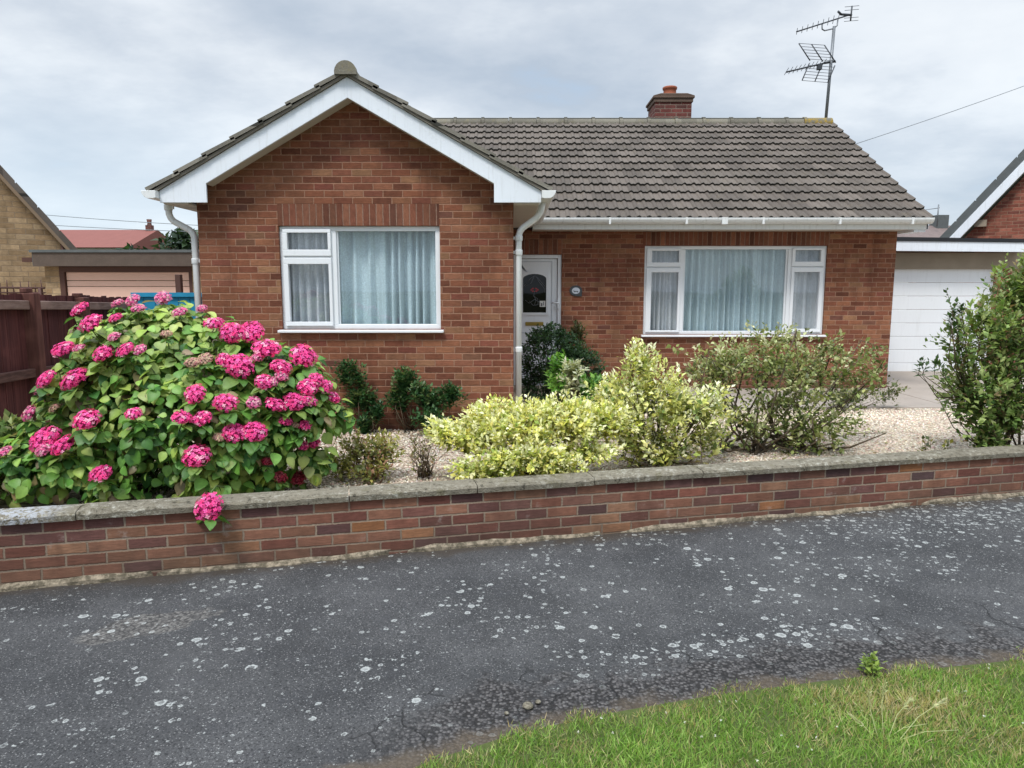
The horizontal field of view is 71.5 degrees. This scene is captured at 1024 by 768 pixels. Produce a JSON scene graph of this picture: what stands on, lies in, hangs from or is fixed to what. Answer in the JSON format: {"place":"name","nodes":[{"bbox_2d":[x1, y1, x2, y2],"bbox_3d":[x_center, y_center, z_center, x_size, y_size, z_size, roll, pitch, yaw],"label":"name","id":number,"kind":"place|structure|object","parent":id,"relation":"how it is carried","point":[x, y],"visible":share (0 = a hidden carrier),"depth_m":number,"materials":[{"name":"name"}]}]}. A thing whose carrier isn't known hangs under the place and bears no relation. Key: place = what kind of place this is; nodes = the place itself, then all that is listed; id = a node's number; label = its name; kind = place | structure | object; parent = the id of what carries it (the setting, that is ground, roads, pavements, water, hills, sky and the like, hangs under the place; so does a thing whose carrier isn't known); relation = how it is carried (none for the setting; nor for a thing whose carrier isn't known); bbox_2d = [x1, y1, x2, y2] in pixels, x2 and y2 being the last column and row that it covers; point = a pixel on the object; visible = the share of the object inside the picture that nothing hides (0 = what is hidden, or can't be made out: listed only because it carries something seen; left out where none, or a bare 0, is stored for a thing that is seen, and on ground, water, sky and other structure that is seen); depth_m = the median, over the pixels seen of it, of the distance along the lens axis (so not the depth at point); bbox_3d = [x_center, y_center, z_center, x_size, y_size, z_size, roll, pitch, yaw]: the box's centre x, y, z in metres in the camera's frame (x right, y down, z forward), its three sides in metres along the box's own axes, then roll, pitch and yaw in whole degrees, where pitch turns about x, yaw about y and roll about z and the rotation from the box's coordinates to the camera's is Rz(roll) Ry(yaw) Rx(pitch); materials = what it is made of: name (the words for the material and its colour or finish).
{"place":"outdoors","nodes":[
{"label":"outdoors","id":0,"kind":"place"},
{"bbox_2d":[49,215,197,225],"bbox_3d":[-15.000,-6.672,28.867,12.043,0.824,0.028,1,8,5],"label":"overhead cable","id":1,"kind":"object","parent":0,"point":[115,220],"visible":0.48,"depth_m":28.96,"materials":[{"name":"black rubber"}]},
{"bbox_2d":[175,274,182,292],"bbox_3d":[-4.235,-0.613,9.135,0.070,1.570,0.070,0,8,0],"label":"timber post","id":2,"kind":"object","parent":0,"point":[179,283],"visible":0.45,"depth_m":9.02,"materials":[{"name":"brown wood"}]},
{"bbox_2d":[0,496,1023,767],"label":"pavement","id":3,"kind":"structure","parent":0,"point":[404,660],"depth_m":3.26,"materials":[{"name":"grey asphalt"}]},
{"bbox_2d":[522,701,532,709],"bbox_3d":[0.061,1.213,2.687,0.043,0.019,0.043,0,8,0],"label":"pale stone","id":4,"kind":"object","parent":3,"relation":"on","point":[527,705],"visible":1,"depth_m":2.68,"materials":[{"name":"stone"}]},
{"bbox_2d":[856,651,886,675],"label":"dandelion weed","id":5,"kind":"object","parent":3,"relation":"on","point":[868,661],"visible":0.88,"depth_m":2.90,"materials":[{"name":"green plant"}]},
{"bbox_2d":[0,392,1023,508],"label":"garden","id":6,"kind":"object","parent":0,"point":[36,503],"depth_m":6.04,"materials":[{"name":"beige gravel"}]},
{"bbox_2d":[0,468,8,508],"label":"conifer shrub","id":7,"kind":"object","parent":6,"relation":"on","point":[2,475],"visible":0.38,"depth_m":4.33,"materials":[{"name":"green plant"}]},
{"bbox_2d":[0,280,44,294],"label":"spiked railing","id":8,"kind":"object","parent":6,"relation":"on","point":[40,290],"visible":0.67,"depth_m":7.53,"materials":[{"name":"metal"}]},
{"bbox_2d":[0,409,50,479],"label":"leafy plant","id":9,"kind":"object","parent":6,"relation":"on","point":[8,425],"visible":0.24,"depth_m":4.79,"materials":[{"name":"green plant"}]},
{"bbox_2d":[0,288,135,428],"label":"wooden fence","id":10,"kind":"object","parent":6,"relation":"on","point":[34,330],"visible":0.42,"depth_m":6.01,"materials":[{"name":"brown wood"}]},
{"bbox_2d":[131,293,202,318],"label":"side gate","id":11,"kind":"structure","parent":10,"relation":"attached to","point":[177,297],"depth_m":8.24,"materials":[{"name":"blue paint"}]},
{"bbox_2d":[0,291,356,530],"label":"hydrangea bush","id":12,"kind":"object","parent":6,"relation":"on","point":[236,405],"visible":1,"depth_m":4.43,"materials":[{"name":"green plant"}]},
{"bbox_2d":[328,358,387,433],"bbox_3d":[-1.446,0.159,6.633,0.569,0.816,0.320,-2,8,-13],"label":"shrub","id":13,"kind":"object","parent":6,"relation":"on","point":[362,398],"visible":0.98,"depth_m":6.61,"materials":[{"name":"green plant"}]},
{"bbox_2d":[327,427,405,485],"bbox_3d":[-1.047,0.535,5.028,0.591,0.452,0.557,0,8,0],"label":"berberis shrub","id":14,"kind":"object","parent":6,"relation":"on","point":[372,453],"visible":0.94,"depth_m":4.99,"materials":[{"name":"green plant"}]},
{"bbox_2d":[382,365,421,432],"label":"shrub","id":15,"kind":"object","parent":6,"relation":"on","point":[405,378],"visible":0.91,"depth_m":6.60,"materials":[{"name":"green plant"}]},
{"bbox_2d":[406,432,444,479],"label":"shrub","id":16,"kind":"object","parent":6,"relation":"on","point":[422,471],"visible":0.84,"depth_m":5.03,"materials":[{"name":"brown plant"}]},
{"bbox_2d":[407,379,469,433],"bbox_3d":[-0.699,0.245,6.577,0.573,0.591,0.408,-5,9,-35],"label":"shrub","id":17,"kind":"object","parent":6,"relation":"on","point":[432,402],"visible":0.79,"depth_m":6.53,"materials":[{"name":"green plant"}]},
{"bbox_2d":[421,388,643,479],"bbox_3d":[0.153,0.386,4.945,1.595,0.688,0.946,0,8,0],"label":"euonymus bush","id":18,"kind":"object","parent":6,"relation":"on","point":[519,427],"visible":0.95,"depth_m":4.82,"materials":[{"name":"yellow plant"}]},
{"bbox_2d":[63,408,1023,504],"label":"gravel","id":19,"kind":"structure","parent":6,"relation":"on","point":[601,468],"depth_m":6.16,"materials":[{"name":"beige gravel"}]},
{"bbox_2d":[522,321,607,409],"bbox_3d":[0.539,-0.165,7.758,1.021,1.046,1.004,0,8,0],"label":"box bush","id":20,"kind":"object","parent":6,"relation":"on","point":[562,339],"visible":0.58,"depth_m":7.57,"materials":[{"name":"green plant"}]},
{"bbox_2d":[556,356,589,438],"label":"variegated sprigs","id":21,"kind":"object","parent":6,"relation":"on","point":[574,371],"visible":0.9,"depth_m":6.13,"materials":[{"name":"green plant"}]},
{"bbox_2d":[543,349,608,434],"bbox_3d":[0.616,0.097,6.428,0.687,0.843,0.534,6,10,37],"label":"leafy shrub","id":22,"kind":"object","parent":6,"relation":"on","point":[556,384],"visible":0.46,"depth_m":6.37,"materials":[{"name":"green plant"}]},
{"bbox_2d":[568,318,588,346],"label":"wispy plant","id":23,"kind":"object","parent":6,"relation":"on","point":[576,328],"visible":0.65,"depth_m":9.27,"materials":[{"name":"green plant"}]},
{"bbox_2d":[323,422,970,485],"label":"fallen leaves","id":24,"kind":"object","parent":6,"relation":"on","point":[717,456],"visible":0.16,"depth_m":5.73,"materials":[{"name":"brown plant"}]},
{"bbox_2d":[582,336,743,467],"bbox_3d":[1.149,0.189,5.350,1.229,1.089,0.747,-1,8,-7],"label":"euonymus bush","id":25,"kind":"object","parent":6,"relation":"on","point":[681,409],"visible":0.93,"depth_m":5.29,"materials":[{"name":"green plant"}]},
{"bbox_2d":[666,320,897,459],"bbox_3d":[2.324,0.088,5.895,1.940,1.233,1.041,-2,8,-13],"label":"twiggy shrub","id":26,"kind":"object","parent":6,"relation":"on","point":[796,432],"visible":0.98,"depth_m":5.85,"materials":[{"name":"green plant"}]},
{"bbox_2d":[818,382,910,410],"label":"foliage","id":27,"kind":"object","parent":6,"relation":"on","point":[889,391],"visible":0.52,"depth_m":7.96,"materials":[{"name":"green plant"}]},
{"bbox_2d":[917,435,953,450],"bbox_3d":[3.313,0.539,5.543,0.417,0.291,0.229,-4,9,-29],"label":"young sapling","id":28,"kind":"object","parent":6,"relation":"on","point":[943,445],"visible":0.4,"depth_m":5.51,"materials":[{"name":"green plant"}]},
{"bbox_2d":[923,249,1023,447],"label":"privet shrub","id":29,"kind":"object","parent":6,"relation":"on","point":[1003,411],"visible":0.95,"depth_m":5.61,"materials":[{"name":"green plant"}]},
{"bbox_2d":[912,287,976,402],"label":"privet shoots","id":30,"kind":"object","parent":29,"relation":"attached to","point":[936,362],"visible":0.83,"depth_m":5.56,"materials":[{"name":"green plant"}]},
{"bbox_2d":[0,0,1023,242],"label":"sky","id":31,"kind":"structure","parent":0,"point":[101,101],"materials":[{"name":"grey"}]},
{"bbox_2d":[415,646,1023,767],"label":"verge","id":32,"kind":"structure","parent":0,"point":[829,683],"depth_m":2.54,"materials":[{"name":"plant"}]},
{"bbox_2d":[578,664,1023,761],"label":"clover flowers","id":33,"kind":"object","parent":32,"relation":"on","point":[781,734],"visible":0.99,"depth_m":2.49,"materials":[{"name":"white plant"}]},
{"bbox_2d":[847,678,953,741],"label":"seed head grass","id":34,"kind":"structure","parent":32,"relation":"on","point":[907,702],"depth_m":2.51,"materials":[{"name":"plant"}]},
{"bbox_2d":[607,371,1023,407],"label":"driveway","id":35,"kind":"structure","parent":0,"point":[919,394],"depth_m":9.02,"materials":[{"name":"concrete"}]},
{"label":"ground","id":36,"kind":"structure","parent":0,"visible":0},
{"bbox_2d":[0,165,77,294],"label":"neighbour house","id":37,"kind":"structure","parent":36,"relation":"on","point":[27,224],"depth_m":12.66,"materials":[{"name":"brick"}]},
{"bbox_2d":[22,250,201,297],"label":"garage","id":38,"kind":"structure","parent":36,"relation":"on","point":[112,273],"depth_m":11.65,"materials":[{"name":"brick"}]},
{"bbox_2d":[66,272,189,297],"bbox_3d":[-6.320,-1.103,11.804,2.020,1.486,0.030,0,8,0],"label":"garage door","id":39,"kind":"structure","parent":38,"relation":"in","point":[92,291],"depth_m":11.71,"materials":[{"name":"paint"}]},
{"bbox_2d":[59,219,175,249],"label":"distant house","id":40,"kind":"structure","parent":36,"relation":"on","point":[96,239],"depth_m":36.12,"materials":[{"name":"tile"}]},
{"bbox_2d":[115,243,155,249],"bbox_3d":[-16.206,-4.544,32.716,3.849,3.864,2.226,0,8,0],"label":"bushy tree","id":41,"kind":"object","parent":36,"relation":"on","point":[127,247],"visible":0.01,"depth_m":32.19,"materials":[{"name":"green plant"}]},
{"bbox_2d":[150,227,198,249],"bbox_3d":[-13.666,-4.395,29.677,2.501,4.383,2.520,0,8,0],"label":"bushy tree","id":42,"kind":"object","parent":36,"relation":"on","point":[181,240],"visible":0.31,"depth_m":28.83,"materials":[{"name":"green plant"}]},
{"bbox_2d":[0,445,1023,591],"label":"garden wall","id":43,"kind":"structure","parent":36,"relation":"on","point":[72,544],"depth_m":4.33,"materials":[{"name":"brick"}]},
{"bbox_2d":[141,60,934,429],"bbox_3d":[0.980,-2.191,10.567,8.499,5.115,8.670,0,8,0],"label":"bungalow","id":44,"kind":"object","parent":36,"relation":"on","point":[529,222],"visible":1,"depth_m":8.80,"materials":[{"name":"brick"}]},
{"bbox_2d":[56,225,197,231],"bbox_3d":[-15.000,-6.350,28.910,12.043,0.574,0.028,1,8,5],"label":"overhead cable","id":45,"kind":"object","parent":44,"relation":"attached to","point":[119,228],"visible":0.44,"depth_m":28.99,"materials":[{"name":"black rubber"}]},
{"bbox_2d":[278,226,443,332],"bbox_3d":[-1.415,-0.975,6.652,1.550,0.983,0.155,0,8,0],"label":"window","id":46,"kind":"structure","parent":44,"relation":"in","point":[330,256],"depth_m":6.64,"materials":[{"name":"white plastic"}]},
{"bbox_2d":[288,232,435,323],"bbox_3d":[-1.419,-1.014,6.790,1.460,0.943,0.156,0,8,0],"label":"net curtain","id":47,"kind":"object","parent":44,"relation":"hanging from","point":[387,277],"visible":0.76,"depth_m":6.79,"materials":[{"name":"white fabric"}]},
{"bbox_2d":[569,285,581,295],"bbox_3d":[0.845,-1.232,9.408,0.170,0.145,0.020,0,8,0],"label":"house plaque","id":48,"kind":"object","parent":44,"relation":"attached to","point":[575,290],"visible":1,"depth_m":9.40,"materials":[{"name":"stone"}]},
{"bbox_2d":[641,246,826,336],"bbox_3d":[2.950,-1.227,9.443,2.460,1.195,0.155,0,8,0],"label":"window","id":49,"kind":"structure","parent":44,"relation":"in","point":[791,266],"depth_m":9.43,"materials":[{"name":"white plastic"}]},
{"bbox_2d":[650,250,818,330],"bbox_3d":[2.949,-1.266,9.586,2.379,1.155,0.154,0,8,0],"label":"net curtain","id":50,"kind":"object","parent":44,"relation":"hanging from","point":[730,290],"visible":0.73,"depth_m":9.58,"materials":[{"name":"white fabric"}]},
{"bbox_2d":[784,5,858,117],"bbox_3d":[5.012,-5.143,11.637,1.280,2.081,0.266,-2,8,-13],"label":"tv aerial","id":51,"kind":"object","parent":44,"relation":"attached to","point":[830,61],"visible":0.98,"depth_m":11.60,"materials":[{"name":"grey metal"}]},
{"bbox_2d":[856,86,1022,143],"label":"overhead cable","id":52,"kind":"object","parent":44,"relation":"attached to","point":[939,115],"visible":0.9,"depth_m":11.65,"materials":[{"name":"black rubber"}]},
{"bbox_2d":[894,215,949,282],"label":"distant house","id":53,"kind":"structure","parent":36,"relation":"on","point":[932,230],"depth_m":30.82,"materials":[{"name":"grey tile"}]},
{"bbox_2d":[925,204,938,226],"bbox_3d":[17.825,-7.180,30.312,0.753,0.920,0.050,0,8,0],"label":"tv aerial","id":54,"kind":"object","parent":53,"relation":"attached to","point":[937,214],"visible":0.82,"depth_m":30.29,"materials":[{"name":"grey metal"}]},
{"bbox_2d":[888,237,1023,370],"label":"garage","id":55,"kind":"structure","parent":36,"relation":"on","point":[928,269],"depth_m":11.45,"materials":[{"name":"concrete"}]},
{"bbox_2d":[888,269,991,370],"bbox_3d":[6.555,-0.970,11.554,2.310,1.772,0.040,0,8,0],"label":"garage door","id":56,"kind":"structure","parent":55,"relation":"in","point":[918,309],"depth_m":11.50,"materials":[{"name":"white plastic"}]},
{"bbox_2d":[939,149,1023,282],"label":"neighbour house","id":57,"kind":"structure","parent":36,"relation":"on","point":[995,209],"depth_m":14.07,"materials":[{"name":"brick"}]}
]}

